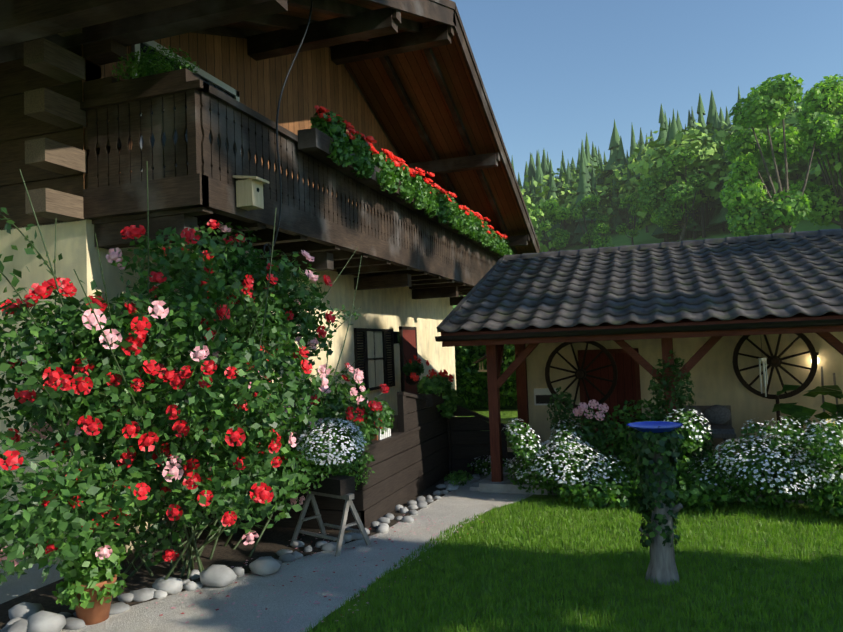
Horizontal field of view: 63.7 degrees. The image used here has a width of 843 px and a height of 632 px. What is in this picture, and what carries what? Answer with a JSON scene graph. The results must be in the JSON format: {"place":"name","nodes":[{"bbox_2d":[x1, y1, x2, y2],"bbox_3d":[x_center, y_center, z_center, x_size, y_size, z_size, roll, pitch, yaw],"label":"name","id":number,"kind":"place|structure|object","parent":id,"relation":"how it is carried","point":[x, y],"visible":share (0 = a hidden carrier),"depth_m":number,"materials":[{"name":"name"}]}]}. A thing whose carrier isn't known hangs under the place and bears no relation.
{"place":"outdoors","nodes":[
{"label":"outdoors","id":0,"kind":"place"},
{"bbox_2d":[0,473,480,629],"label":"bed soil","id":1,"kind":"structure","parent":0,"point":[273,541],"depth_m":6.60,"materials":[{"name":"brown soil"}]},
{"bbox_2d":[0,220,369,586],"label":"rose bush leaves","id":2,"kind":"object","parent":1,"relation":"on","point":[192,303],"visible":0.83,"depth_m":5.34,"materials":[{"name":"green plant"}]},
{"bbox_2d":[0,161,381,580],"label":"rose blossoms","id":3,"kind":"object","parent":1,"relation":"on","point":[261,493],"visible":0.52,"depth_m":5.19,"materials":[{"name":"red plant"}]},
{"bbox_2d":[0,163,360,428],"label":"red roses","id":4,"kind":"object","parent":3,"relation":"attached to","point":[39,402],"visible":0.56,"depth_m":4.74,"materials":[{"name":"green plant"}]},
{"bbox_2d":[290,473,370,556],"bbox_3d":[-0.929,1.968,6.842,0.686,0.705,0.482,-4,-3,40],"label":"wooden trestle stand","id":5,"kind":"object","parent":1,"relation":"on","point":[340,486],"visible":0.85,"depth_m":6.73,"materials":[{"name":"grey wood"}]},
{"bbox_2d":[283,419,374,493],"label":"trestle plant leaves","id":6,"kind":"object","parent":5,"relation":"on","point":[328,469],"visible":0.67,"depth_m":6.84,"materials":[{"name":"green plant"}]},
{"bbox_2d":[296,417,365,464],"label":"white flowers","id":7,"kind":"object","parent":6,"relation":"attached to","point":[343,446],"visible":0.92,"depth_m":6.70,"materials":[{"name":"white plant"}]},
{"bbox_2d":[0,447,532,631],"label":"gravel path","id":8,"kind":"structure","parent":0,"point":[249,590],"depth_m":5.70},
{"bbox_2d":[73,519,116,624],"bbox_3d":[-2.487,1.907,5.131,0.330,0.770,0.325,-3,-3,18],"label":"terracotta pot","id":9,"kind":"object","parent":8,"relation":"on","point":[98,612],"visible":0.42,"depth_m":5.02,"materials":[{"name":"orange ceramic"}]},
{"bbox_2d":[52,533,128,609],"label":"potted plant leaves","id":10,"kind":"object","parent":9,"relation":"in","point":[90,569],"visible":0.73,"depth_m":5.02,"materials":[{"name":"green plant"}]},
{"bbox_2d":[146,514,480,629],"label":"fallen petals","id":11,"kind":"object","parent":8,"relation":"on","point":[318,579],"visible":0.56,"depth_m":5.65,"materials":[{"name":"red plant"}]},
{"bbox_2d":[198,392,516,529],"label":"wooden wall","id":12,"kind":"structure","parent":8,"relation":"on","point":[419,448],"depth_m":8.70,"materials":[{"name":"brown wood"}]},
{"bbox_2d":[353,344,453,428],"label":"red flowers","id":13,"kind":"object","parent":12,"relation":"on","point":[413,379],"visible":0.75,"depth_m":9.23,"materials":[{"name":"red plant"}]},
{"bbox_2d":[402,361,423,375],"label":"hanging basket leaves","id":14,"kind":"object","parent":13,"relation":"attached to","point":[414,367],"visible":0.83,"depth_m":14.09,"materials":[{"name":"green plant"}]},
{"bbox_2d":[444,455,512,485],"bbox_3d":[0.750,2.235,9.883,0.678,0.310,1.323,-5,-4,49],"label":"step plant","id":15,"kind":"object","parent":8,"relation":"on","point":[458,476],"depth_m":9.88,"materials":[{"name":"green plant"}]},
{"bbox_2d":[470,460,539,490],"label":"stones","id":16,"kind":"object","parent":8,"relation":"on","point":[474,486],"depth_m":9.43,"materials":[{"name":"grey stone"}]},
{"bbox_2d":[333,397,394,445],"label":"geranium leaves","id":17,"kind":"object","parent":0,"point":[368,429],"visible":0.56,"depth_m":7.77,"materials":[{"name":"green plant"}]},
{"bbox_2d":[416,374,457,418],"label":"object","id":18,"kind":"object","parent":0,"point":[434,384],"visible":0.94,"depth_m":9.83,"materials":[{"name":"green plant"}]},
{"bbox_2d":[300,409,842,631],"bbox_3d":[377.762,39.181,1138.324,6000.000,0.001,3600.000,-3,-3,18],"label":"lawn ground","id":19,"kind":"structure","parent":0,"point":[508,416],"depth_m":5.70,"materials":[{"name":"green plant"}]},
{"bbox_2d":[0,28,456,563],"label":"house walls","id":20,"kind":"structure","parent":19,"relation":"on","point":[47,87],"depth_m":6.96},
{"bbox_2d":[0,0,539,259],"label":"house roof","id":21,"kind":"structure","parent":20,"relation":"on","point":[411,67],"depth_m":11.74,"materials":[{"name":"brown wood"}]},
{"bbox_2d":[263,0,312,254],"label":"hanging cable","id":22,"kind":"object","parent":20,"relation":"hanging from","point":[277,114],"visible":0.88,"depth_m":6.99,"materials":[{"name":"black plastic"}]},
{"bbox_2d":[80,68,503,305],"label":"balcony","id":23,"kind":"structure","parent":20,"relation":"attached to","point":[420,254],"depth_m":7.08,"materials":[{"name":"brown wood"}]},
{"bbox_2d":[111,44,199,80],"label":"balcony herb leaves","id":24,"kind":"object","parent":23,"relation":"on","point":[140,68],"visible":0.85,"depth_m":6.44,"materials":[{"name":"green plant"}]},
{"bbox_2d":[233,175,268,210],"bbox_3d":[-1.686,-1.228,6.684,0.292,0.330,0.240,-3,-3,18],"label":"nest box","id":25,"kind":"object","parent":23,"relation":"attached to","point":[249,193],"visible":0.98,"depth_m":6.60,"materials":[{"name":"beige wood"}]},
{"bbox_2d":[309,105,513,255],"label":"balcony flowers","id":26,"kind":"object","parent":23,"relation":"on","point":[389,175],"depth_m":10.39,"materials":[{"name":"green plant"}]},
{"bbox_2d":[0,474,480,631],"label":"border stones","id":27,"kind":"object","parent":19,"relation":"on","point":[28,617],"visible":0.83,"depth_m":5.68,"materials":[{"name":"grey stone"}]},
{"bbox_2d":[455,344,516,409],"bbox_3d":[4.974,1.173,19.715,15.000,3.438,2.252,-3,-3,18],"label":"hedge","id":28,"kind":"object","parent":19,"relation":"on","point":[480,375],"depth_m":20.35,"materials":[{"name":"green plant"}]},
{"bbox_2d":[473,355,503,371],"bbox_3d":[1.785,1.858,17.808,0.712,1.692,0.540,-3,-3,18],"label":"feeder bird","id":29,"kind":"object","parent":19,"relation":"on","point":[480,360],"visible":0.29,"depth_m":17.71},
{"bbox_2d":[504,420,633,497],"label":"bed shrub leaves","id":30,"kind":"object","parent":19,"relation":"on","point":[517,441],"visible":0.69,"depth_m":8.45,"materials":[{"name":"green plant"}]},
{"bbox_2d":[502,418,634,489],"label":"white flowers","id":31,"kind":"object","parent":30,"relation":"attached to","point":[566,466],"visible":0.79,"depth_m":8.31,"materials":[{"name":"white plant"}]},
{"bbox_2d":[435,235,842,503],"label":"outbuilding","id":32,"kind":"structure","parent":19,"relation":"on","point":[705,349],"depth_m":10.10,"materials":[{"name":"paint"}]},
{"bbox_2d":[545,341,617,408],"bbox_3d":[2.547,0.819,10.882,1.140,1.360,0.260,-3,-3,18],"label":"wagon wheel","id":33,"kind":"object","parent":32,"relation":"attached to","point":[580,373],"visible":0.85,"depth_m":10.86,"materials":[{"name":"brown wood"}]},
{"bbox_2d":[440,233,842,332],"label":"outbuilding roof tiles","id":34,"kind":"object","parent":32,"relation":"attached to","point":[791,294],"visible":0.96,"depth_m":9.60,"materials":[{"name":"grey tile"}]},
{"bbox_2d":[676,405,736,461],"bbox_3d":[4.212,1.735,10.092,0.800,0.810,0.560,-3,-3,18],"label":"bench","id":35,"kind":"object","parent":32,"relation":"on","point":[719,420],"visible":0.52,"depth_m":10.10,"materials":[{"name":"grey stone"}]},
{"bbox_2d":[758,343,767,396],"bbox_3d":[4.369,0.609,8.693,0.095,0.840,0.100,-3,-3,18],"label":"wind chime","id":36,"kind":"object","parent":32,"relation":"attached to","point":[764,363],"visible":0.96,"depth_m":8.67,"materials":[{"name":"silver metal"}]},
{"bbox_2d":[732,333,817,398],"bbox_3d":[5.195,0.557,10.000,1.120,1.340,0.260,-3,-3,18],"label":"wagon wheel","id":37,"kind":"object","parent":32,"relation":"attached to","point":[774,360],"visible":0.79,"depth_m":9.97,"materials":[{"name":"brown wood"}]},
{"bbox_2d":[626,421,683,585],"bbox_3d":[1.932,1.518,5.525,0.450,1.264,0.450,-3,-3,18],"label":"birdbath","id":38,"kind":"object","parent":19,"relation":"on","point":[662,567],"visible":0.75,"depth_m":5.44,"materials":[{"name":"grey stone"}]},
{"bbox_2d":[625,426,688,547],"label":"ivy leaves","id":39,"kind":"object","parent":38,"relation":"attached to","point":[648,486],"visible":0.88,"depth_m":5.43,"materials":[{"name":"green plant"}]},
{"bbox_2d":[529,73,842,252],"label":"broadleaf trees","id":40,"kind":"object","parent":19,"relation":"on","point":[754,207],"visible":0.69,"depth_m":100.66,"materials":[{"name":"green plant"}]},
{"bbox_2d":[557,399,842,517],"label":"shrubs","id":41,"kind":"object","parent":19,"relation":"on","point":[695,492],"visible":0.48,"depth_m":7.91,"materials":[{"name":"green plant"}]},
{"bbox_2d":[666,411,842,511],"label":"bed shrub leaves","id":42,"kind":"object","parent":19,"relation":"on","point":[741,489],"visible":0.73,"depth_m":7.47,"materials":[{"name":"green plant"}]},
{"bbox_2d":[664,408,842,494],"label":"white flowers","id":43,"kind":"object","parent":42,"relation":"attached to","point":[804,471],"visible":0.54,"depth_m":7.32,"materials":[{"name":"white plant"}]},
{"bbox_2d":[775,366,838,453],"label":"stems","id":44,"kind":"object","parent":19,"relation":"on","point":[778,402],"visible":0.35,"depth_m":9.83,"materials":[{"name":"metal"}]},
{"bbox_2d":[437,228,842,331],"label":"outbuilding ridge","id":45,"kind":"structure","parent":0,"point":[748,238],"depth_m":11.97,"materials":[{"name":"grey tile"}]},
{"bbox_2d":[453,216,840,308],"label":"hillside","id":46,"kind":"structure","parent":0,"point":[643,237],"depth_m":156.19,"materials":[{"name":"green plant"}]},
{"bbox_2d":[451,0,842,185],"label":"sky","id":47,"kind":"structure","parent":0,"point":[553,73],"materials":[{"name":"blue"}]},
{"bbox_2d":[547,349,834,475],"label":"shrubs","id":48,"kind":"object","parent":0,"point":[588,432],"depth_m":8.50,"materials":[{"name":"green plant"}]},
{"bbox_2d":[772,384,842,442],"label":"large-leaved plant","id":49,"kind":"object","parent":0,"point":[797,412],"visible":0.67,"depth_m":8.59,"materials":[{"name":"green plant"}]},
{"bbox_3d":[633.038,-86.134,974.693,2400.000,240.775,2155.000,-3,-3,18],"label":"hill terrain","id":50,"kind":"structure","parent":0,"visible":0},
{"bbox_2d":[460,86,842,295],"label":"forest","id":51,"kind":"object","parent":50,"relation":"on","point":[709,165],"visible":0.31,"depth_m":143.84,"materials":[{"name":"green plant"}]},
{"bbox_2d":[555,126,779,245],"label":"conifers","id":52,"kind":"object","parent":50,"relation":"on","point":[583,190],"visible":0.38,"depth_m":185.76,"materials":[{"name":"green plant"}]},
{"bbox_2d":[511,84,842,251],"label":"forest trees","id":53,"kind":"object","parent":50,"relation":"on","point":[718,212],"visible":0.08,"depth_m":195.38,"materials":[{"name":"green plant"}]}
]}

